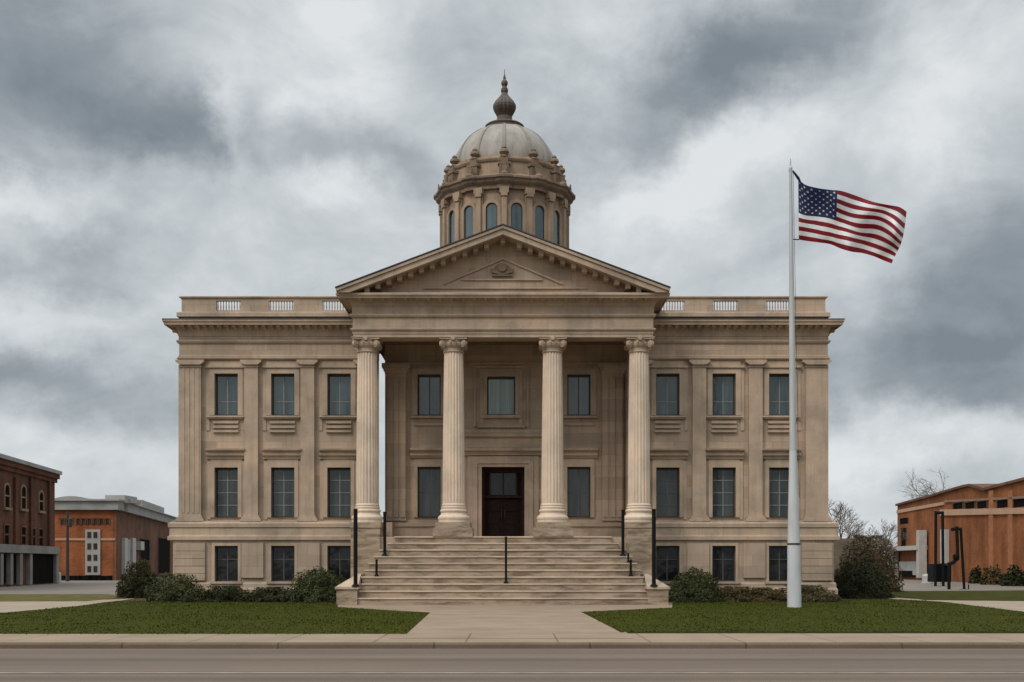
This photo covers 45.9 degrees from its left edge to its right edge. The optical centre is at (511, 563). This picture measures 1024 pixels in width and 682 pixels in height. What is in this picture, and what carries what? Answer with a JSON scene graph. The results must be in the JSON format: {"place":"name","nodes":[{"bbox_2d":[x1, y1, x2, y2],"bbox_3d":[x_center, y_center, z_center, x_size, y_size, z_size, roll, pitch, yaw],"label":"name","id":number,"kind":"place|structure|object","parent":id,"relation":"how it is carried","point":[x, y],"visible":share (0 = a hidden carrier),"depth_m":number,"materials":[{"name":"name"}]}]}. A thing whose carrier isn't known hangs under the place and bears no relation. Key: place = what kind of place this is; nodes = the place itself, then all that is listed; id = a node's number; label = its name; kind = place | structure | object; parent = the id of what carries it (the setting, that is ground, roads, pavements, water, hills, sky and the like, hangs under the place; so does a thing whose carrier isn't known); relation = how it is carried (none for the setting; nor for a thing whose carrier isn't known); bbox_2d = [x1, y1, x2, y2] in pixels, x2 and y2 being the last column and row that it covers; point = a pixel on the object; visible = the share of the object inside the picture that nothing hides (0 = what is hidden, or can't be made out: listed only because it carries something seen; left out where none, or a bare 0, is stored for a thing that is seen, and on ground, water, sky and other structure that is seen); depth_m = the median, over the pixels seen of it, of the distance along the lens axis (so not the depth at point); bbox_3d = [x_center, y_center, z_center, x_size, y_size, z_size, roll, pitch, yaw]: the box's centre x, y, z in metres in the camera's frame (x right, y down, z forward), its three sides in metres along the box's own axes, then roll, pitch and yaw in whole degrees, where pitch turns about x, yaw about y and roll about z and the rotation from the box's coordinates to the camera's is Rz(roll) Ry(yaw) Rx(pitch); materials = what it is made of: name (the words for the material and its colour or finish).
{"place":"outdoors","nodes":[
{"label":"outdoors","id":0,"kind":"place"},
{"bbox_2d":[0,453,61,586],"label":"brick building","id":1,"kind":"structure","parent":0,"point":[29,552],"depth_m":85.34,"materials":[{"name":"brown brick"}]},
{"bbox_2d":[3,523,9,543],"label":"window","id":2,"kind":"structure","parent":1,"relation":"in","point":[6,527],"depth_m":80.75,"materials":[{"name":"black glass"}]},
{"bbox_2d":[3,483,12,510],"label":"window","id":3,"kind":"structure","parent":1,"relation":"in","point":[6,488],"depth_m":80.75,"materials":[{"name":"black glass"}]},
{"bbox_2d":[20,526,26,544],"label":"window","id":4,"kind":"structure","parent":1,"relation":"in","point":[23,529],"depth_m":84.64,"materials":[{"name":"black glass"}]},
{"bbox_2d":[20,484,28,511],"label":"window","id":5,"kind":"structure","parent":1,"relation":"in","point":[23,490],"depth_m":84.64,"materials":[{"name":"black glass"}]},
{"bbox_2d":[31,527,37,545],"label":"window","id":6,"kind":"structure","parent":1,"relation":"in","point":[34,528],"depth_m":87.39,"materials":[{"name":"black glass"}]},
{"bbox_2d":[38,528,43,545],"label":"window","id":7,"kind":"structure","parent":1,"relation":"in","point":[40,530],"depth_m":89.01,"materials":[{"name":"black glass"}]},
{"bbox_2d":[37,490,45,513],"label":"window","id":8,"kind":"structure","parent":1,"relation":"in","point":[40,494],"depth_m":88.96,"materials":[{"name":"black glass"}]},
{"bbox_2d":[0,594,121,601],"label":"grass verge","id":9,"kind":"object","parent":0,"point":[43,597],"depth_m":54.17,"materials":[{"name":"green plant"}]},
{"bbox_2d":[0,598,134,612],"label":"path","id":10,"kind":"structure","parent":0,"point":[18,606],"depth_m":45.08,"materials":[{"name":"concrete"}]},
{"bbox_2d":[0,576,171,594],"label":"parking lot","id":11,"kind":"structure","parent":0,"point":[87,587],"depth_m":74.41,"materials":[{"name":"concrete"}]},
{"bbox_2d":[59,512,74,580],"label":"utility pole","id":12,"kind":"object","parent":11,"relation":"on","point":[68,521],"visible":1,"depth_m":103.88,"materials":[{"name":"black metal"}]},
{"bbox_2d":[55,495,176,579],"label":"brick building","id":13,"kind":"structure","parent":0,"point":[110,536],"depth_m":110.00,"materials":[{"name":"brown brick"}]},
{"bbox_2d":[76,518,80,524],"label":"sign letter","id":14,"kind":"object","parent":13,"relation":"in","point":[78,520],"depth_m":109.95,"materials":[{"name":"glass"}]},
{"bbox_2d":[81,518,85,524],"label":"sign letter","id":15,"kind":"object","parent":13,"relation":"in","point":[83,520],"depth_m":109.91,"materials":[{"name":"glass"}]},
{"bbox_2d":[87,518,91,524],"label":"sign letter","id":16,"kind":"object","parent":13,"relation":"in","point":[89,520],"depth_m":109.91,"materials":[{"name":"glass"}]},
{"bbox_2d":[93,518,97,524],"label":"sign letter","id":17,"kind":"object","parent":13,"relation":"in","point":[95,520],"depth_m":109.92,"materials":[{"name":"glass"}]},
{"bbox_2d":[99,518,103,524],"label":"sign letter","id":18,"kind":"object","parent":13,"relation":"in","point":[101,520],"depth_m":109.92,"materials":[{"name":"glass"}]},
{"bbox_2d":[105,518,109,524],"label":"sign letter","id":19,"kind":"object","parent":13,"relation":"in","point":[107,520],"depth_m":109.92,"materials":[{"name":"black metal"}]},
{"bbox_2d":[139,538,150,561],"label":"window","id":20,"kind":"structure","parent":13,"relation":"in","point":[145,554],"depth_m":128.59,"materials":[{"name":"black glass"}]},
{"bbox_2d":[158,537,170,574],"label":"window","id":21,"kind":"structure","parent":13,"relation":"in","point":[163,544],"depth_m":143.46,"materials":[{"name":"black glass"}]},
{"bbox_2d":[338,602,672,633],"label":"walkway","id":22,"kind":"structure","parent":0,"point":[505,619],"depth_m":33.55,"materials":[{"name":"concrete"}]},
{"bbox_2d":[390,638,633,638],"bbox_3d":[0.000,1.551,31.325,7.689,0.058,13.450,0,0,0],"label":"walkway joint","id":23,"kind":"object","parent":22,"relation":"on","point":[511,638],"visible":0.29,"depth_m":24.60,"materials":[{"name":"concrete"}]},
{"bbox_2d":[0,649,1023,681],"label":"road","id":24,"kind":"structure","parent":0,"point":[511,660],"depth_m":19.49,"materials":[{"name":"grey asphalt"}]},
{"bbox_2d":[0,642,1023,648],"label":"kerb","id":25,"kind":"structure","parent":24,"relation":"on","point":[511,645],"depth_m":23.25,"materials":[{"name":"concrete"}]},
{"bbox_2d":[0,672,1023,672],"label":"road line","id":26,"kind":"object","parent":24,"relation":"on","point":[511,672],"visible":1,"depth_m":18.07,"materials":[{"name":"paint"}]},
{"bbox_2d":[0,596,1023,633],"bbox_3d":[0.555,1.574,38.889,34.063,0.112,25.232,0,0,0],"label":"lawn","id":27,"kind":"structure","parent":0,"point":[938,624],"depth_m":32.81,"materials":[{"name":"plant"}]},
{"bbox_2d":[115,558,159,597],"bbox_3d":[-16.767,0.650,54.535,2.212,1.840,1.810,0,0,0],"label":"shrub","id":28,"kind":"object","parent":27,"relation":"on","point":[136,582],"visible":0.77,"depth_m":54.05,"materials":[{"name":"green plant"}]},
{"bbox_2d":[144,572,207,602],"bbox_3d":[-13.367,0.942,48.230,2.601,1.272,2.375,0,0,-19],"label":"shrub","id":29,"kind":"object","parent":27,"relation":"on","point":[166,589],"visible":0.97,"depth_m":47.62,"materials":[{"name":"green plant"}]},
{"bbox_2d":[198,585,249,601],"bbox_3d":[-11.445,1.214,48.288,2.696,0.732,1.994,0,0,0],"label":"shrub","id":30,"kind":"object","parent":27,"relation":"on","point":[229,593],"visible":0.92,"depth_m":47.76,"materials":[{"name":"green plant"}]},
{"bbox_2d":[237,586,292,601],"bbox_3d":[-9.714,1.242,48.273,2.437,0.678,1.925,0,0,23],"label":"shrub","id":31,"kind":"object","parent":27,"relation":"on","point":[267,594],"visible":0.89,"depth_m":47.80,"materials":[{"name":"green plant"}]},
{"bbox_2d":[288,566,345,602],"bbox_3d":[-7.514,0.830,47.675,2.663,1.491,2.419,0,0,0],"label":"shrub","id":32,"kind":"object","parent":27,"relation":"on","point":[315,587],"visible":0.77,"depth_m":47.07,"materials":[{"name":"green plant"}]},
{"bbox_2d":[162,69,844,604],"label":"courthouse","id":33,"kind":"structure","parent":27,"relation":"on","point":[554,403],"depth_m":49.85,"materials":[{"name":"stone"}]},
{"bbox_2d":[205,361,243,431],"bbox_3d":[-11.809,-6.903,50.065,1.671,2.959,0.470,0,0,0],"label":"window","id":34,"kind":"structure","parent":33,"relation":"in","point":[229,374],"depth_m":49.95,"materials":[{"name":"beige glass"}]},
{"bbox_2d":[205,448,244,518],"bbox_3d":[-11.809,-3.301,50.005,1.612,2.956,0.590,0,0,0],"label":"window","id":35,"kind":"structure","parent":33,"relation":"in","point":[228,463],"depth_m":49.95,"materials":[{"name":"beige glass"}]},
{"bbox_2d":[210,543,241,583],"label":"window","id":36,"kind":"structure","parent":33,"relation":"in","point":[228,555],"depth_m":49.88,"materials":[{"name":"black glass"}]},
{"bbox_2d":[262,361,300,431],"bbox_3d":[-9.471,-6.903,50.065,1.671,2.959,0.470,0,0,0],"label":"window","id":37,"kind":"structure","parent":33,"relation":"in","point":[285,382],"depth_m":49.97,"materials":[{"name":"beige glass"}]},
{"bbox_2d":[266,543,296,583],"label":"window","id":38,"kind":"structure","parent":33,"relation":"in","point":[283,561],"depth_m":49.88,"materials":[{"name":"black glass"}]},
{"bbox_2d":[262,448,301,518],"bbox_3d":[-9.471,-3.301,50.005,1.612,2.956,0.590,0,0,0],"label":"window","id":39,"kind":"structure","parent":33,"relation":"in","point":[285,464],"depth_m":49.95,"materials":[{"name":"beige glass"}]},
{"bbox_2d":[319,448,355,518],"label":"window","id":40,"kind":"structure","parent":33,"relation":"in","point":[338,465],"depth_m":49.95,"materials":[{"name":"beige glass"}]},
{"bbox_2d":[324,543,350,579],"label":"window","id":41,"kind":"structure","parent":33,"relation":"in","point":[339,554],"depth_m":49.88,"materials":[{"name":"black glass"}]},
{"bbox_2d":[319,361,356,431],"bbox_3d":[-7.147,-6.903,50.065,1.671,2.959,0.470,0,0,0],"label":"window","id":42,"kind":"structure","parent":33,"relation":"in","point":[337,379],"depth_m":49.97,"materials":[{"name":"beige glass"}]},
{"bbox_2d":[352,509,359,586],"bbox_3d":[-5.782,-0.583,44.680,0.307,2.881,0.315,0,0,0],"label":"stair post","id":43,"kind":"object","parent":33,"relation":"on","point":[355,584],"visible":1,"depth_m":44.61,"materials":[{"name":"black metal"}]},
{"bbox_2d":[374,559,378,576],"bbox_3d":[-5.120,0.167,45.690,0.184,0.657,0.189,0,0,0],"label":"stair post","id":44,"kind":"object","parent":33,"relation":"on","point":[376,568],"visible":1,"depth_m":45.66,"materials":[{"name":"black metal"}]},
{"bbox_2d":[381,512,387,555],"bbox_3d":[-4.899,-1.139,46.530,0.246,1.719,0.252,0,0,0],"label":"stair post","id":45,"kind":"object","parent":33,"relation":"on","point":[384,534],"visible":1,"depth_m":46.48,"materials":[{"name":"black metal"}]},
{"bbox_2d":[410,448,442,516],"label":"window","id":46,"kind":"structure","parent":33,"relation":"in","point":[428,462],"depth_m":51.38,"materials":[{"name":"grey glass"}]},
{"bbox_2d":[411,368,443,425],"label":"window","id":47,"kind":"structure","parent":33,"relation":"in","point":[427,390],"depth_m":51.38,"materials":[{"name":"grey glass"}]},
{"bbox_2d":[474,366,528,427],"bbox_3d":[-0.459,-7.063,51.260,2.334,2.620,0.480,0,0,0],"label":"window frame","id":48,"kind":"structure","parent":33,"relation":"in","point":[502,387],"depth_m":51.14,"materials":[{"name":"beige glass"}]},
{"bbox_2d":[482,467,523,535],"bbox_3d":[-0.376,-2.576,51.565,1.807,3.041,0.230,0,0,0],"label":"door","id":49,"kind":"structure","parent":33,"relation":"in","point":[502,487],"depth_m":51.54,"materials":[{"name":"brown wood"}]},
{"bbox_2d":[503,537,507,583],"bbox_3d":[-0.227,-0.130,45.410,0.184,1.770,0.189,0,0,0],"label":"stair post","id":50,"kind":"object","parent":33,"relation":"on","point":[505,581],"visible":1,"depth_m":45.37,"materials":[{"name":"black metal"}]},
{"bbox_2d":[562,368,596,425],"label":"window","id":51,"kind":"structure","parent":33,"relation":"in","point":[579,391],"depth_m":51.38,"materials":[{"name":"grey glass"}]},
{"bbox_2d":[563,448,597,516],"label":"window","id":52,"kind":"structure","parent":33,"relation":"in","point":[578,463],"depth_m":51.38,"materials":[{"name":"grey glass"}]},
{"bbox_2d":[620,509,625,555],"bbox_3d":[4.270,-1.180,46.530,0.246,1.801,0.252,0,0,0],"label":"stair post","id":53,"kind":"object","parent":33,"relation":"on","point":[622,532],"visible":1,"depth_m":46.48,"materials":[{"name":"black metal"}]},
{"bbox_2d":[628,559,632,576],"bbox_3d":[4.488,0.167,45.690,0.184,0.657,0.189,0,0,0],"label":"stair post","id":54,"kind":"object","parent":33,"relation":"on","point":[630,574],"visible":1,"depth_m":45.65,"materials":[{"name":"black metal"}]},
{"bbox_2d":[650,509,657,586],"bbox_3d":[5.243,-0.583,44.680,0.307,2.881,0.315,0,0,0],"label":"stair post","id":55,"kind":"object","parent":33,"relation":"on","point":[653,584],"visible":1,"depth_m":44.61,"materials":[{"name":"black metal"}]},
{"bbox_2d":[650,361,687,431],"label":"window","id":56,"kind":"structure","parent":33,"relation":"in","point":[668,379],"depth_m":49.97,"materials":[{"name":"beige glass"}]},
{"bbox_2d":[650,448,687,518],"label":"window","id":57,"kind":"structure","parent":33,"relation":"in","point":[668,467],"depth_m":49.95,"materials":[{"name":"beige glass"}]},
{"bbox_2d":[656,543,681,583],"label":"window","id":58,"kind":"structure","parent":33,"relation":"in","point":[668,555],"depth_m":49.88,"materials":[{"name":"black glass"}]},
{"bbox_2d":[709,543,739,583],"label":"window","id":59,"kind":"structure","parent":33,"relation":"in","point":[722,558],"depth_m":49.88,"materials":[{"name":"black glass"}]},
{"bbox_2d":[705,448,744,518],"bbox_3d":[8.765,-3.301,50.005,1.612,2.956,0.590,0,0,0],"label":"window","id":60,"kind":"structure","parent":33,"relation":"in","point":[722,464],"depth_m":49.95,"materials":[{"name":"beige glass"}]},
{"bbox_2d":[706,361,744,431],"bbox_3d":[8.765,-6.903,50.065,1.671,2.959,0.470,0,0,0],"label":"window","id":61,"kind":"structure","parent":33,"relation":"in","point":[720,375],"depth_m":49.95,"materials":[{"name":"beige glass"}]},
{"bbox_2d":[764,543,786,583],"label":"window","id":62,"kind":"structure","parent":33,"relation":"in","point":[776,553],"depth_m":49.88,"materials":[{"name":"black glass"}]},
{"bbox_2d":[763,361,800,431],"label":"window","id":63,"kind":"structure","parent":33,"relation":"in","point":[775,373],"depth_m":49.97,"materials":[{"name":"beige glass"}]},
{"bbox_2d":[762,448,801,518],"bbox_3d":[11.103,-3.301,50.005,1.612,2.956,0.590,0,0,0],"label":"window","id":64,"kind":"structure","parent":33,"relation":"in","point":[776,463],"depth_m":50.17,"materials":[{"name":"beige glass"}]},
{"bbox_2d":[668,566,723,602],"bbox_3d":[7.227,0.828,47.662,2.368,1.492,2.050,0,0,0],"label":"shrub","id":65,"kind":"object","parent":27,"relation":"on","point":[697,588],"visible":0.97,"depth_m":47.20,"materials":[{"name":"green plant"}]},
{"bbox_2d":[719,586,757,601],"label":"shrub","id":66,"kind":"object","parent":27,"relation":"on","point":[734,594],"visible":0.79,"depth_m":47.88,"materials":[{"name":"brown plant"}]},
{"bbox_2d":[745,587,786,601],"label":"shrub","id":67,"kind":"object","parent":27,"relation":"on","point":[767,594],"visible":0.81,"depth_m":47.79,"materials":[{"name":"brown plant"}]},
{"bbox_2d":[787,159,800,607],"bbox_3d":[9.804,-6.239,42.000,0.494,15.638,0.484,0,0,0],"label":"flagpole","id":68,"kind":"object","parent":27,"relation":"on","point":[793,574],"visible":0.97,"depth_m":41.90,"materials":[{"name":"grey metal"}]},
{"bbox_2d":[793,170,906,262],"bbox_3d":[11.769,-11.972,42.116,3.988,3.366,1.291,0,0,9],"label":"flag","id":69,"kind":"object","parent":68,"relation":"attached to","point":[845,221],"visible":1,"depth_m":42.01,"materials":[{"name":"multicoloured fabric"}]},
{"bbox_2d":[781,585,844,601],"bbox_3d":[11.964,1.201,48.254,2.665,0.758,2.190,0,0,0],"label":"shrub","id":70,"kind":"object","parent":27,"relation":"on","point":[812,593],"visible":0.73,"depth_m":47.74,"materials":[{"name":"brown plant"}]},
{"bbox_2d":[834,556,895,598],"bbox_3d":[15.447,0.621,53.992,3.161,1.908,2.518,0,0,0],"label":"shrub","id":71,"kind":"object","parent":27,"relation":"on","point":[859,582],"visible":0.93,"depth_m":53.28,"materials":[{"name":"green plant"}]},
{"bbox_2d":[900,468,969,500],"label":"bare tree","id":72,"kind":"object","parent":27,"relation":"on","point":[923,491],"visible":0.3,"depth_m":152.82,"materials":[{"name":"grey plant"}]},
{"bbox_2d":[0,634,1023,641],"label":"pavement","id":73,"kind":"structure","parent":0,"point":[387,637],"depth_m":24.97,"materials":[{"name":"concrete"}]},
{"bbox_2d":[0,0,1023,562],"label":"sky","id":74,"kind":"structure","parent":0,"point":[153,153],"materials":[{"name":"grey"}]},
{"bbox_2d":[887,598,1023,610],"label":"path","id":75,"kind":"structure","parent":0,"point":[1014,605],"depth_m":46.21,"materials":[{"name":"concrete"}]},
{"bbox_2d":[889,477,1023,581],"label":"brick building","id":76,"kind":"structure","parent":0,"point":[988,519],"depth_m":98.39,"materials":[{"name":"brown brick"}]},
{"bbox_2d":[901,527,906,545],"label":"window","id":77,"kind":"structure","parent":76,"relation":"in","point":[903,542],"depth_m":119.13,"materials":[{"name":"black glass"}]},
{"bbox_2d":[900,517,908,523],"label":"window","id":78,"kind":"structure","parent":76,"relation":"in","point":[905,520],"depth_m":119.04,"materials":[{"name":"black glass"}]},
{"bbox_2d":[952,501,963,508],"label":"window","id":79,"kind":"structure","parent":76,"relation":"in","point":[955,505],"depth_m":100.98,"materials":[{"name":"black glass"}]},
{"bbox_2d":[964,501,975,508],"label":"window","id":80,"kind":"structure","parent":76,"relation":"in","point":[967,504],"depth_m":97.78,"materials":[{"name":"black glass"}]},
{"bbox_2d":[976,500,987,508],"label":"window","id":81,"kind":"structure","parent":76,"relation":"in","point":[984,503],"depth_m":94.40,"materials":[{"name":"black glass"}]},
{"bbox_2d":[996,499,1007,507],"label":"window","id":82,"kind":"structure","parent":76,"relation":"in","point":[1001,503],"depth_m":89.67,"materials":[{"name":"black glass"}]},
{"bbox_2d":[1012,498,1023,507],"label":"window","id":83,"kind":"structure","parent":76,"relation":"in","point":[1015,502],"depth_m":86.40,"materials":[{"name":"black glass"}]},
{"bbox_2d":[892,590,1023,600],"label":"grass verge","id":84,"kind":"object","parent":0,"point":[1003,595],"depth_m":57.56,"materials":[{"name":"green plant"}]},
{"bbox_2d":[892,578,1023,592],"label":"parking lot","id":85,"kind":"structure","parent":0,"point":[912,585],"depth_m":77.52,"materials":[{"name":"concrete"}]},
{"bbox_2d":[834,538,871,572],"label":"stone wall","id":86,"kind":"structure","parent":85,"relation":"on","point":[838,545],"depth_m":70.00,"materials":[{"name":"beige stone"}]},
{"bbox_2d":[828,500,879,537],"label":"bare tree","id":87,"kind":"object","parent":85,"relation":"on","point":[837,514],"visible":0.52,"depth_m":91.69,"materials":[{"name":"grey plant"}]},
{"bbox_2d":[838,520,877,542],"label":"bare tree","id":88,"kind":"object","parent":85,"relation":"on","point":[850,531],"visible":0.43,"depth_m":117.00,"materials":[{"name":"grey plant"}]},
{"bbox_2d":[836,534,904,592],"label":"shrub","id":89,"kind":"object","parent":85,"relation":"on","point":[875,553],"visible":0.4,"depth_m":65.05,"materials":[{"name":"green plant"}]},
{"bbox_2d":[866,519,913,552],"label":"bare tree","id":90,"kind":"object","parent":85,"relation":"on","point":[885,535],"visible":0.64,"depth_m":103.35,"materials":[{"name":"grey plant"}]},
{"bbox_2d":[920,574,932,583],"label":"bollard","id":91,"kind":"object","parent":85,"relation":"on","point":[924,578],"visible":0.59,"depth_m":91.69,"materials":[{"name":"white paint"}]},
{"bbox_2d":[928,511,953,585],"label":"steel frame","id":92,"kind":"object","parent":85,"relation":"on","point":[937,572],"visible":0.9,"depth_m":81.96,"materials":[{"name":"black paint"}]},
{"bbox_2d":[947,526,968,588],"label":"steel frame","id":93,"kind":"object","parent":85,"relation":"on","point":[957,530],"visible":0.95,"depth_m":71.93,"materials":[{"name":"black paint"}]},
{"bbox_2d":[968,565,982,583],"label":"shrub","id":94,"kind":"object","parent":85,"relation":"on","point":[974,577],"visible":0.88,"depth_m":92.54,"materials":[{"name":"green plant"}]},
{"bbox_2d":[980,564,1003,584],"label":"shrub","id":95,"kind":"object","parent":85,"relation":"on","point":[994,575],"visible":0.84,"depth_m":87.58,"materials":[{"name":"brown plant"}]},
{"bbox_2d":[999,564,1023,585],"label":"shrub","id":96,"kind":"object","parent":85,"relation":"on","point":[1014,576],"visible":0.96,"depth_m":82.26,"materials":[{"name":"green plant"}]}
]}

